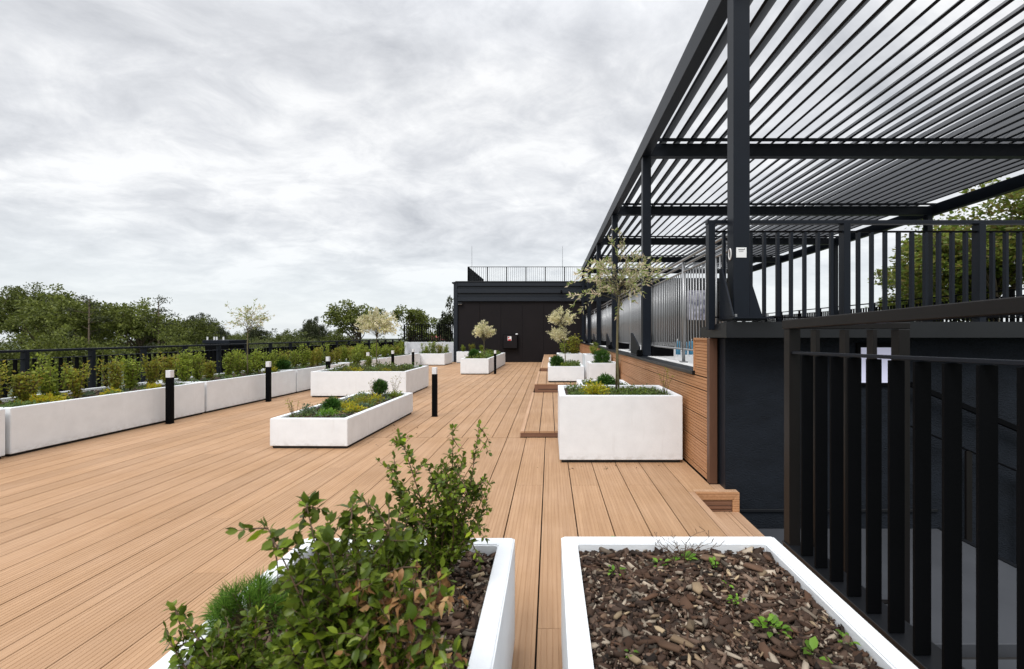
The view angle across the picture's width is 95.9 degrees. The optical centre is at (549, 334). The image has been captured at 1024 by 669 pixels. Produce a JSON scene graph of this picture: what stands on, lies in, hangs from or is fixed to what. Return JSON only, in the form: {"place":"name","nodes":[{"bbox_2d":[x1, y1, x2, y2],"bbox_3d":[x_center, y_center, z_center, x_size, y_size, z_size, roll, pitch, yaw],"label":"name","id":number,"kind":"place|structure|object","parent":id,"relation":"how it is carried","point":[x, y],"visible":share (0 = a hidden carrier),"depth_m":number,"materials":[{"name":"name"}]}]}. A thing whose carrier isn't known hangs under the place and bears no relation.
{"place":"outdoors","nodes":[
{"label":"outdoors","id":0,"kind":"place"},
{"bbox_2d":[202,337,246,372],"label":"roof unit","id":1,"kind":"structure","parent":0,"point":[217,341],"depth_m":14.00,"materials":[{"name":"black metal"}]},
{"bbox_2d":[0,339,453,396],"bbox_3d":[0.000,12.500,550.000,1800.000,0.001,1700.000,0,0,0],"label":"ground","id":2,"kind":"structure","parent":0,"point":[39,392],"depth_m":411.44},
{"bbox_2d":[0,289,41,334],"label":"broadleaf tree","id":3,"kind":"object","parent":2,"relation":"on","point":[4,315],"visible":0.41,"depth_m":48.18,"materials":[{"name":"green plant"}]},
{"bbox_2d":[0,334,58,397],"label":"broadleaf tree","id":4,"kind":"object","parent":2,"relation":"on","point":[4,356],"visible":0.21,"depth_m":30.49,"materials":[{"name":"green plant"}]},
{"bbox_2d":[0,282,83,347],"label":"broadleaf tree","id":5,"kind":"object","parent":2,"relation":"on","point":[24,294],"visible":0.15,"depth_m":51.29,"materials":[{"name":"green plant"}]},
{"bbox_2d":[0,283,113,355],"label":"broadleaf tree","id":6,"kind":"object","parent":2,"relation":"on","point":[48,317],"visible":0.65,"depth_m":40.85,"materials":[{"name":"green plant"}]},
{"bbox_2d":[0,323,140,391],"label":"broadleaf tree","id":7,"kind":"object","parent":2,"relation":"on","point":[68,343],"visible":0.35,"depth_m":31.13,"materials":[{"name":"green plant"}]},
{"bbox_2d":[55,295,118,359],"bbox_3d":[-40.320,4.517,39.858,5.205,15.969,4.182,0,0,30],"label":"thin pine","id":8,"kind":"object","parent":2,"relation":"on","point":[89,314],"visible":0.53,"depth_m":39.95,"materials":[{"name":"green plant"}]},
{"bbox_2d":[79,297,192,381],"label":"broadleaf tree","id":9,"kind":"object","parent":2,"relation":"on","point":[129,322],"visible":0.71,"depth_m":42.09,"materials":[{"name":"green plant"}]},
{"bbox_2d":[126,296,182,379],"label":"broadleaf tree","id":10,"kind":"object","parent":2,"relation":"on","point":[161,311],"visible":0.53,"depth_m":42.94,"materials":[{"name":"green plant"}]},
{"bbox_2d":[134,331,204,380],"bbox_3d":[-24.538,6.128,30.044,4.025,12.745,4.490,0,0,0],"label":"broadleaf tree","id":11,"kind":"object","parent":2,"relation":"on","point":[169,343],"visible":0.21,"depth_m":30.48,"materials":[{"name":"green plant"}]},
{"bbox_2d":[132,314,223,375],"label":"broadleaf tree","id":12,"kind":"object","parent":2,"relation":"on","point":[199,335],"visible":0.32,"depth_m":48.59,"materials":[{"name":"green plant"}]},
{"bbox_2d":[181,312,228,348],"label":"tree","id":13,"kind":"object","parent":2,"relation":"on","point":[200,318],"visible":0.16,"depth_m":62.64,"materials":[{"name":"green plant"}]},
{"bbox_2d":[243,325,277,341],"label":"dark tree","id":14,"kind":"object","parent":2,"relation":"on","point":[257,332],"visible":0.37,"depth_m":74.32,"materials":[{"name":"green plant"}]},
{"bbox_2d":[253,329,326,362],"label":"broadleaf tree","id":15,"kind":"object","parent":2,"relation":"on","point":[292,339],"visible":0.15,"depth_m":32.12,"materials":[{"name":"green plant"}]},
{"bbox_2d":[299,316,331,344],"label":"dark tree","id":16,"kind":"object","parent":2,"relation":"on","point":[311,327],"visible":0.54,"depth_m":45.05,"materials":[{"name":"green plant"}]},
{"bbox_2d":[317,326,367,344],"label":"broadleaf tree","id":17,"kind":"object","parent":2,"relation":"on","point":[336,336],"visible":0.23,"depth_m":43.09,"materials":[{"name":"green plant"}]},
{"bbox_2d":[321,299,388,342],"bbox_3d":[-13.426,4.978,31.640,5.283,15.045,2.920,0,0,12],"label":"loose tree","id":18,"kind":"object","parent":2,"relation":"on","point":[338,317],"visible":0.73,"depth_m":31.35,"materials":[{"name":"green plant"}]},
{"bbox_2d":[390,304,438,341],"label":"loose tree","id":19,"kind":"object","parent":2,"relation":"on","point":[414,316],"visible":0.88,"depth_m":33.64,"materials":[{"name":"green plant"}]},
{"bbox_2d":[436,294,453,341],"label":"dark pine","id":20,"kind":"object","parent":2,"relation":"on","point":[448,318],"visible":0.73,"depth_m":30.56,"materials":[{"name":"green plant"}]},
{"bbox_2d":[865,251,999,321],"bbox_3d":[16.979,4.258,20.675,6.939,16.483,5.305,0,0,-44],"label":"maple tree","id":21,"kind":"object","parent":2,"relation":"on","point":[917,289],"visible":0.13,"depth_m":19.73,"materials":[{"name":"green plant"}]},
{"bbox_2d":[867,175,1023,321],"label":"maple tree","id":22,"kind":"object","parent":2,"relation":"on","point":[1018,206],"visible":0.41,"depth_m":17.78,"materials":[{"name":"green plant"}]},
{"bbox_3d":[1.600,7.475,11.200,19.400,10.050,28.400,0,0,0],"label":"lower building","id":23,"kind":"object","parent":2,"relation":"on","visible":0},
{"bbox_2d":[452,278,736,361],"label":"black building","id":24,"kind":"structure","parent":23,"relation":"on","point":[524,310],"depth_m":25.04,"materials":[{"name":"metal"}]},
{"bbox_2d":[503,335,517,348],"bbox_3d":[-2.135,0.380,24.901,0.790,0.760,0.273,0,0,0],"label":"wall cabinet","id":25,"kind":"object","parent":24,"relation":"attached to","point":[510,341],"depth_m":24.79,"materials":[{"name":"black metal"}]},
{"bbox_2d":[467,267,568,280],"bbox_3d":[-1.364,-3.333,28.938,6.528,0.965,6.125,0,0,0],"label":"railing","id":26,"kind":"object","parent":24,"relation":"on","point":[472,275],"visible":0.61,"depth_m":25.88,"materials":[{"name":"black metal"}]},
{"bbox_2d":[682,374,709,484],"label":"terrace block","id":27,"kind":"structure","parent":23,"relation":"on","point":[694,469],"depth_m":5.21,"materials":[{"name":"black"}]},
{"bbox_2d":[580,342,694,373],"bbox_3d":[1.691,0.425,15.060,0.212,0.040,19.840,0,0,0],"label":"terrace edge flashing","id":28,"kind":"object","parent":27,"relation":"on","point":[680,367],"visible":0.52,"depth_m":6.95,"materials":[{"name":"metal"}]},
{"bbox_2d":[590,342,692,366],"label":"terrace floor","id":29,"kind":"structure","parent":27,"relation":"on","point":[675,358],"depth_m":8.01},
{"bbox_2d":[585,234,726,362],"bbox_3d":[1.928,-0.338,14.775,0.117,1.477,19.650,0,0,0],"label":"railing","id":30,"kind":"object","parent":29,"relation":"on","point":[630,319],"visible":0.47,"depth_m":7.59,"materials":[{"name":"metal"}]},
{"bbox_2d":[689,290,710,340],"bbox_3d":[3.140,-0.261,9.600,0.560,1.319,0.060,0,0,0],"label":"railing","id":31,"kind":"object","parent":29,"relation":"on","point":[697,312],"visible":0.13,"depth_m":9.58,"materials":[{"name":"black metal"}]},
{"bbox_2d":[580,0,1023,356],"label":"pergola","id":32,"kind":"object","parent":29,"relation":"on","point":[937,167],"visible":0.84,"depth_m":8.50,"materials":[{"name":"metal"}]},
{"bbox_2d":[752,288,1023,321],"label":"railing","id":33,"kind":"object","parent":29,"relation":"on","point":[826,313],"visible":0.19,"depth_m":14.10,"materials":[{"name":"black metal"}]},
{"bbox_2d":[580,338,716,483],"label":"cladding wall","id":34,"kind":"structure","parent":27,"relation":"attached to","point":[698,392],"depth_m":5.09,"materials":[{"name":"brown wood"}]},
{"bbox_2d":[695,492,764,536],"bbox_3d":[1.594,2.252,3.691,0.418,1.496,1.422,0,0,0],"label":"step","id":35,"kind":"object","parent":23,"relation":"on","point":[735,522],"visible":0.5,"depth_m":4.37,"materials":[{"name":"brown wood"}]},
{"bbox_2d":[711,338,1023,563],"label":"stucco wall","id":36,"kind":"structure","parent":23,"relation":"on","point":[750,420],"depth_m":4.47,"materials":[{"name":"paint"}]},
{"bbox_2d":[701,322,1023,337],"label":"coping","id":37,"kind":"object","parent":36,"relation":"on","point":[917,330],"visible":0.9,"depth_m":4.20,"materials":[{"name":"metal"}]},
{"bbox_2d":[705,220,1023,329],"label":"railing","id":38,"kind":"object","parent":37,"relation":"on","point":[978,231],"visible":0.7,"depth_m":4.53,"materials":[{"name":"metal"}]},
{"bbox_2d":[861,347,890,382],"bbox_3d":[3.160,0.295,4.441,0.320,0.340,0.009,0,0,0],"label":"window pane","id":39,"kind":"structure","parent":36,"relation":"in","point":[880,350],"depth_m":4.44,"materials":[{"name":"white"}]},
{"bbox_2d":[783,543,964,668],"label":"railing curb","id":40,"kind":"structure","parent":23,"relation":"on","point":[936,650],"depth_m":2.18,"materials":[{"name":"metal"}]},
{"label":"stairs","id":41,"kind":"structure","parent":23,"relation":"on","visible":0},
{"bbox_2d":[910,382,1016,563],"bbox_3d":[4.310,1.334,4.360,1.796,1.772,0.045,0,0,0],"label":"stair handrail","id":42,"kind":"object","parent":41,"relation":"on","point":[968,488],"visible":0.56,"depth_m":4.34,"materials":[{"name":"black metal"}]},
{"bbox_2d":[0,362,737,668],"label":"deck","id":43,"kind":"structure","parent":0,"point":[111,545],"depth_m":4.02,"materials":[{"name":"brown wood"}]},
{"bbox_2d":[0,409,4,458],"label":"planter","id":44,"kind":"object","parent":43,"relation":"on","point":[2,432],"visible":1,"depth_m":5.56,"materials":[{"name":"white concrete"}]},
{"bbox_2d":[0,382,204,456],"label":"planter","id":45,"kind":"object","parent":43,"relation":"on","point":[35,427],"visible":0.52,"depth_m":6.63,"materials":[{"name":"white concrete"}]},
{"bbox_2d":[4,368,47,401],"bbox_3d":[-7.162,0.723,6.289,0.456,0.514,0.405,0,0,0],"label":"upright shrub","id":46,"kind":"object","parent":45,"relation":"on","point":[22,392],"visible":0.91,"depth_m":6.26,"materials":[{"name":"green plant"}]},
{"bbox_2d":[13,391,68,403],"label":"sedum clump","id":47,"kind":"object","parent":45,"relation":"in","point":[39,398],"visible":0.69,"depth_m":6.32,"materials":[{"name":"yellow plant"}]},
{"bbox_2d":[26,353,74,395],"bbox_3d":[-7.156,0.620,6.596,0.467,0.734,0.426,0,0,0],"label":"upright shrub","id":48,"kind":"object","parent":45,"relation":"on","point":[50,379],"visible":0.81,"depth_m":6.56,"materials":[{"name":"green plant"}]},
{"bbox_2d":[60,360,95,396],"bbox_3d":[-7.129,0.678,6.908,0.347,0.576,0.374,0,0,0],"label":"upright shrub","id":49,"kind":"object","parent":45,"relation":"on","point":[75,383],"visible":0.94,"depth_m":6.90,"materials":[{"name":"green plant"}]},
{"bbox_2d":[94,356,126,391],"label":"upright shrub","id":50,"kind":"object","parent":45,"relation":"on","point":[114,380],"visible":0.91,"depth_m":7.50,"materials":[{"name":"green plant"}]},
{"bbox_2d":[112,355,146,389],"bbox_3d":[-7.194,0.686,7.915,0.391,0.694,0.421,0,0,0],"label":"upright shrub","id":51,"kind":"object","parent":45,"relation":"on","point":[131,377],"visible":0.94,"depth_m":7.87,"materials":[{"name":"green plant"}]},
{"bbox_2d":[140,354,164,384],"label":"upright shrub","id":52,"kind":"object","parent":45,"relation":"on","point":[151,374],"visible":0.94,"depth_m":8.24,"materials":[{"name":"green plant"}]},
{"bbox_2d":[157,352,180,383],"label":"upright shrub","id":53,"kind":"object","parent":45,"relation":"on","point":[168,364],"visible":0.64,"depth_m":8.59,"materials":[{"name":"green plant"}]},
{"bbox_2d":[165,370,173,423],"bbox_3d":[-6.400,1.051,7.760,0.104,0.894,0.104,0,0,0],"label":"bollard light","id":54,"kind":"object","parent":43,"relation":"on","point":[169,398],"visible":1,"depth_m":7.72,"materials":[{"name":"black metal"}]},
{"bbox_2d":[0,339,404,397],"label":"railing","id":55,"kind":"object","parent":43,"relation":"on","point":[25,358],"visible":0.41,"depth_m":9.01,"materials":[{"name":"metal"}]},
{"bbox_2d":[158,370,295,412],"bbox_3d":[-7.089,1.200,10.275,1.170,0.601,2.970,0,0,1],"label":"planter","id":56,"kind":"object","parent":43,"relation":"on","point":[225,393],"visible":0.54,"depth_m":9.83,"materials":[{"name":"white concrete"}]},
{"bbox_2d":[174,347,195,380],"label":"upright shrub","id":57,"kind":"object","parent":56,"relation":"on","point":[184,370],"visible":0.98,"depth_m":8.95,"materials":[{"name":"green plant"}]},
{"bbox_2d":[186,350,207,379],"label":"upright shrub","id":58,"kind":"object","parent":56,"relation":"on","point":[198,369],"visible":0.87,"depth_m":9.24,"materials":[{"name":"green plant"}]},
{"bbox_2d":[221,349,237,375],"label":"upright shrub","id":59,"kind":"object","parent":56,"relation":"on","point":[229,360],"visible":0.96,"depth_m":10.20,"materials":[{"name":"green plant"}]},
{"bbox_2d":[232,350,246,375],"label":"upright shrub","id":60,"kind":"object","parent":56,"relation":"on","point":[239,368],"visible":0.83,"depth_m":10.55,"materials":[{"name":"green plant"}]},
{"bbox_2d":[224,299,274,374],"bbox_3d":[-6.915,0.083,10.563,1.054,1.835,0.949,0,0,0],"label":"willow tree","id":61,"kind":"object","parent":56,"relation":"on","point":[250,316],"visible":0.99,"depth_m":10.57,"materials":[{"name":"beige plant"}]},
{"bbox_2d":[249,347,266,373],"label":"upright shrub","id":62,"kind":"object","parent":56,"relation":"on","point":[257,357],"visible":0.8,"depth_m":11.18,"materials":[{"name":"green plant"}]},
{"bbox_2d":[265,361,270,401],"bbox_3d":[-6.290,1.051,10.300,0.104,0.894,0.104,0,0,-1],"label":"bollard light","id":63,"kind":"object","parent":43,"relation":"on","point":[268,382],"visible":1,"depth_m":10.26,"materials":[{"name":"black metal"}]},
{"bbox_2d":[261,363,349,392],"bbox_3d":[-7.027,1.200,13.305,1.170,0.601,2.990,0,0,1],"label":"planter","id":64,"kind":"object","parent":43,"relation":"on","point":[303,379],"visible":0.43,"depth_m":12.24,"materials":[{"name":"white concrete"}]},
{"bbox_2d":[1,362,325,407],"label":"ground cover","id":65,"kind":"object","parent":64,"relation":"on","point":[143,385],"visible":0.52,"depth_m":8.14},
{"bbox_2d":[149,538,514,668],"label":"planter","id":66,"kind":"object","parent":43,"relation":"on","point":[493,644],"visible":0.16,"depth_m":1.75,"materials":[{"name":"white concrete"}]},
{"bbox_2d":[186,551,495,668],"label":"bark mulch","id":67,"kind":"object","parent":66,"relation":"in","point":[461,576],"visible":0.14,"depth_m":1.71,"materials":[{"name":"brown wood"}]},
{"bbox_2d":[159,599,304,668],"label":"box shrub","id":68,"kind":"object","parent":67,"relation":"on","point":[211,651],"visible":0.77,"depth_m":1.29,"materials":[{"name":"green plant"}]},
{"bbox_2d":[194,566,297,634],"bbox_3d":[-1.028,0.922,1.599,0.365,0.222,0.278,0,0,0],"label":"dwarf pine","id":69,"kind":"object","parent":67,"relation":"on","point":[232,604],"visible":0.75,"depth_m":1.57,"materials":[{"name":"green plant"}]},
{"bbox_2d":[225,491,468,668],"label":"box shrub","id":70,"kind":"object","parent":67,"relation":"on","point":[373,630],"visible":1,"depth_m":1.00,"materials":[{"name":"green plant"}]},
{"bbox_2d":[288,515,446,616],"bbox_3d":[-0.553,0.780,1.424,0.484,0.505,0.218,0,0,0],"label":"box shrub","id":71,"kind":"object","parent":67,"relation":"on","point":[366,547],"visible":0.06,"depth_m":1.41,"materials":[{"name":"green plant"}]},
{"bbox_2d":[344,419,494,585],"bbox_3d":[-0.497,0.686,1.835,0.550,0.694,0.341,0,0,0],"label":"box shrub","id":72,"kind":"object","parent":67,"relation":"on","point":[450,541],"visible":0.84,"depth_m":1.82,"materials":[{"name":"green plant"}]},
{"bbox_2d":[270,392,412,448],"bbox_3d":[-3.145,1.303,7.415,1.030,0.396,2.730,0,0,1],"label":"planter","id":73,"kind":"object","parent":43,"relation":"on","point":[327,432],"visible":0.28,"depth_m":6.06,"materials":[{"name":"white concrete"}]},
{"bbox_2d":[321,395,341,411],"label":"ball conifer","id":74,"kind":"object","parent":73,"relation":"in","point":[333,402],"visible":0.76,"depth_m":6.76,"materials":[{"name":"green plant"}]},
{"bbox_2d":[286,390,395,417],"bbox_3d":[-3.152,1.094,7.430,0.856,0.155,2.496,0,0,0],"label":"sedum cover","id":75,"kind":"object","parent":73,"relation":"in","point":[386,396],"visible":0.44,"depth_m":7.13,"materials":[{"name":"green plant"}]},
{"bbox_2d":[288,393,403,417],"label":"bark mulch","id":76,"kind":"object","parent":73,"relation":"in","point":[379,402],"visible":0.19,"depth_m":6.64,"materials":[{"name":"brown wood"}]},
{"bbox_2d":[372,377,388,395],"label":"ball conifer","id":77,"kind":"object","parent":73,"relation":"in","point":[381,383],"visible":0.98,"depth_m":8.15,"materials":[{"name":"green plant"}]},
{"bbox_2d":[311,365,428,396],"bbox_3d":[-4.585,1.193,12.075,2.270,0.616,2.150,0,0,-1],"label":"planter","id":78,"kind":"object","parent":43,"relation":"on","point":[328,383],"visible":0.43,"depth_m":11.00,"materials":[{"name":"white concrete"}]},
{"bbox_2d":[324,361,421,370],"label":"ground cover","id":79,"kind":"object","parent":78,"relation":"in","point":[392,367],"visible":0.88,"depth_m":11.82,"materials":[{"name":"green plant"}]},
{"bbox_2d":[354,306,399,364],"bbox_3d":[-4.603,0.110,12.319,1.233,1.744,1.183,0,0,0],"label":"willow tree","id":80,"kind":"object","parent":78,"relation":"on","point":[377,323],"visible":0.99,"depth_m":12.17,"materials":[{"name":"beige plant"}]},
{"bbox_2d":[371,353,419,365],"bbox_3d":[-6.888,1.200,20.075,1.170,0.601,4.350,0,0,1],"label":"planter","id":81,"kind":"object","parent":43,"relation":"on","point":[403,359],"visible":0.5,"depth_m":20.11,"materials":[{"name":"white concrete"}]},
{"bbox_2d":[431,367,437,416],"bbox_3d":[-2.110,1.051,8.440,0.104,0.894,0.104,0,0,0],"label":"bollard light","id":82,"kind":"object","parent":43,"relation":"on","point":[434,393],"visible":1,"depth_m":8.40,"materials":[{"name":"black metal"}]},
{"bbox_2d":[420,352,451,364],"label":"planter","id":83,"kind":"object","parent":43,"relation":"on","point":[435,358],"visible":0.91,"depth_m":22.30,"materials":[{"name":"white concrete"}]},
{"bbox_2d":[460,353,504,374],"bbox_3d":[-2.790,1.200,20.130,1.060,0.601,5.740,0,0,1],"label":"planter","id":84,"kind":"object","parent":43,"relation":"on","point":[474,366],"visible":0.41,"depth_m":17.26,"materials":[{"name":"white concrete"}]},
{"bbox_2d":[472,319,496,340],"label":"willow tree","id":85,"kind":"object","parent":84,"relation":"in","point":[484,331],"visible":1,"depth_m":18.91,"materials":[{"name":"beige plant"}]},
{"bbox_2d":[520,392,557,441],"bbox_3d":[0.585,1.489,8.958,2.030,0.163,4.484,0,0,0],"label":"deck step","id":86,"kind":"object","parent":43,"relation":"on","point":[541,418],"visible":0.29,"depth_m":7.82,"materials":[{"name":"brown wood"}]},
{"bbox_2d":[587,361,615,379],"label":"planter","id":87,"kind":"object","parent":86,"relation":"on","point":[594,370],"visible":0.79,"depth_m":10.45,"materials":[{"name":"white concrete"}]},
{"bbox_2d":[593,347,610,362],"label":"ball conifer","id":88,"kind":"object","parent":87,"relation":"in","point":[600,353],"visible":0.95,"depth_m":10.73,"materials":[{"name":"green plant"}]},
{"bbox_2d":[535,371,575,393],"bbox_3d":[0.205,1.337,13.118,1.150,0.283,3.824,0,0,0],"label":"deck step","id":89,"kind":"object","parent":43,"relation":"on","point":[543,384],"visible":0.5,"depth_m":11.24,"materials":[{"name":"brown wood"}]},
{"bbox_2d":[548,363,583,381],"bbox_3d":[0.405,0.997,12.300,0.910,0.401,1.600,0,0,0],"label":"planter","id":90,"kind":"object","parent":89,"relation":"on","point":[565,373],"visible":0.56,"depth_m":11.50,"materials":[{"name":"white concrete"}]},
{"bbox_2d":[557,353,581,363],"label":"planter","id":91,"kind":"object","parent":89,"relation":"on","point":[575,356],"visible":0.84,"depth_m":14.10,"materials":[{"name":"white concrete"}]},
{"bbox_2d":[560,333,582,353],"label":"shrub","id":92,"kind":"object","parent":91,"relation":"in","point":[573,342],"visible":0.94,"depth_m":14.43,"materials":[{"name":"green plant"}]},
{"bbox_2d":[558,385,681,461],"bbox_3d":[0.832,1.108,5.955,1.436,0.786,1.150,0,0,0],"label":"planter","id":93,"kind":"object","parent":43,"relation":"on","point":[618,428],"visible":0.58,"depth_m":5.38,"materials":[{"name":"white concrete"}]},
{"bbox_2d":[578,379,610,394],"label":"sedum clump","id":94,"kind":"object","parent":93,"relation":"in","point":[598,390],"visible":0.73,"depth_m":5.70,"materials":[{"name":"yellow plant"}]},
{"bbox_2d":[565,227,670,391],"bbox_3d":[0.865,-0.303,6.015,1.146,2.206,1.156,0,0,42],"label":"willow tree","id":95,"kind":"object","parent":93,"relation":"in","point":[629,273],"visible":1,"depth_m":6.00,"materials":[{"name":"green plant"}]},
{"bbox_2d":[566,382,669,394],"bbox_3d":[0.829,0.716,5.948,1.239,0.146,0.955,0,0,0],"label":"ground cover","id":96,"kind":"object","parent":93,"relation":"in","point":[651,391],"visible":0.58,"depth_m":5.89,"materials":[{"name":"green plant"}]},
{"bbox_2d":[561,537,917,668],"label":"planter","id":97,"kind":"object","parent":43,"relation":"on","point":[877,646],"visible":0.22,"depth_m":1.78,"materials":[{"name":"white concrete"}]},
{"bbox_2d":[579,546,883,668],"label":"bark mulch","id":98,"kind":"object","parent":97,"relation":"in","point":[759,601],"visible":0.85,"depth_m":1.66,"materials":[{"name":"brown wood"}]},
{"bbox_2d":[651,527,724,559],"bbox_3d":[0.611,0.949,2.072,0.326,0.145,0.120,0,0,0],"label":"dry sprig","id":99,"kind":"object","parent":98,"relation":"on","point":[678,550],"visible":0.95,"depth_m":2.06,"materials":[{"name":"plant"}]},
{"bbox_2d":[750,614,792,637],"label":"weed","id":100,"kind":"object","parent":98,"relation":"on","point":[772,618],"visible":1,"depth_m":1.58,"materials":[{"name":"green plant"}]},
{"bbox_2d":[802,636,832,663],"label":"weed","id":101,"kind":"object","parent":98,"relation":"on","point":[811,643],"visible":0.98,"depth_m":1.46,"materials":[{"name":"green plant"}]},
{"bbox_2d":[0,0,1023,341],"label":"sky","id":102,"kind":"structure","parent":0,"point":[297,158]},
{"bbox_2d":[504,381,611,668],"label":"roof slab","id":103,"kind":"structure","parent":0,"point":[540,549],"depth_m":3.53,"materials":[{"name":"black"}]},
{"bbox_2d":[405,342,453,361],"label":"parapet wall","id":104,"kind":"structure","parent":103,"relation":"on","point":[410,346],"depth_m":25.50,"materials":[{"name":"paint"}]},
{"bbox_2d":[404,324,453,340],"bbox_3d":[-6.695,-0.105,25.650,2.890,0.940,0.050,0,0,0],"label":"railing","id":105,"kind":"object","parent":104,"relation":"on","point":[428,332],"visible":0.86,"depth_m":25.63,"materials":[{"name":"black metal"}]},
{"bbox_2d":[545,305,578,360],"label":"willow tree","id":106,"kind":"object","parent":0,"point":[557,333],"visible":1,"depth_m":12.24,"materials":[{"name":"beige plant"}]},
{"bbox_2d":[758,528,1016,668],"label":"landing floor","id":107,"kind":"structure","parent":0,"point":[1007,614],"depth_m":3.35,"materials":[{"name":"grey concrete"}]},
{"bbox_2d":[782,296,1023,668],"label":"railing","id":108,"kind":"object","parent":107,"relation":"on","point":[845,463],"visible":0.91,"depth_m":2.04,"materials":[{"name":"metal"}]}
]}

